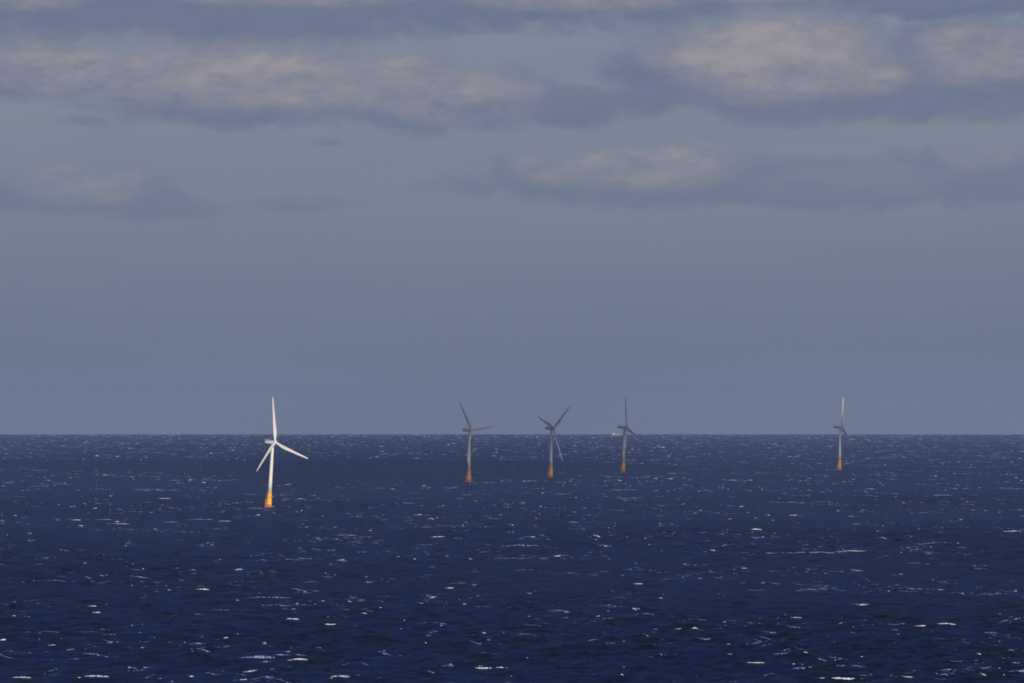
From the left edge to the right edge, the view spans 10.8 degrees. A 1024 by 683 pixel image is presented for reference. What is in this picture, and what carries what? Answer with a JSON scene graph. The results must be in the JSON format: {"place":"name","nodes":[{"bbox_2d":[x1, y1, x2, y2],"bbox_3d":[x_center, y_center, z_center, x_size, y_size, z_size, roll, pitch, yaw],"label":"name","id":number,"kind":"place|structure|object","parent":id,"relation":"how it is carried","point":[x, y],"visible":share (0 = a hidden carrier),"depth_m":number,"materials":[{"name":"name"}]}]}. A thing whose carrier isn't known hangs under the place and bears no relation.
{"place":"outdoors","nodes":[
{"label":"outdoors","id":0,"kind":"place"},
{"bbox_2d":[0,434,1023,682],"bbox_3d":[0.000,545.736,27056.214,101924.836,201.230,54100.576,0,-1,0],"label":"sea","id":1,"kind":"structure","parent":0,"point":[158,618],"depth_m":5802.85,"materials":[{"name":"liquid"}]},
{"bbox_2d":[257,399,307,507],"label":"wind turbine","id":2,"kind":"object","parent":1,"relation":"in","point":[269,496],"visible":0.96,"depth_m":8684.27,"materials":[{"name":"metal"}]},
{"bbox_2d":[459,401,495,481],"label":"wind turbine","id":3,"kind":"object","parent":1,"relation":"in","point":[468,471],"visible":0.98,"depth_m":11540.73,"materials":[{"name":"metal"}]},
{"bbox_2d":[0,434,1023,682],"bbox_3d":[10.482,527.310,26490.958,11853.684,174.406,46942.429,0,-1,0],"label":"sea foam","id":4,"kind":"object","parent":1,"relation":"on","point":[514,504],"visible":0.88,"depth_m":11697.56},
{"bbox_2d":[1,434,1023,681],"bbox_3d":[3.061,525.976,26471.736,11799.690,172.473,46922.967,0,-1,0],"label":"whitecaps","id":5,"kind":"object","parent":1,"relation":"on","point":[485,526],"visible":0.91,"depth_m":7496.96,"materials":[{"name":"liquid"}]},
{"bbox_2d":[537,406,569,476],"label":"wind turbine","id":6,"kind":"object","parent":1,"relation":"in","point":[552,429],"visible":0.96,"depth_m":12366.20,"materials":[{"name":"metal"}]},
{"bbox_2d":[617,399,636,471],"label":"wind turbine","id":7,"kind":"object","parent":1,"relation":"in","point":[625,428],"visible":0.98,"depth_m":13283.85,"materials":[{"name":"metal"}]},
{"bbox_2d":[834,398,851,468],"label":"wind turbine","id":8,"kind":"object","parent":1,"relation":"in","point":[841,429],"visible":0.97,"depth_m":13835.17,"materials":[{"name":"metal"}]},
{"bbox_2d":[0,0,1023,433],"label":"sky","id":9,"kind":"structure","parent":0,"point":[351,216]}
]}

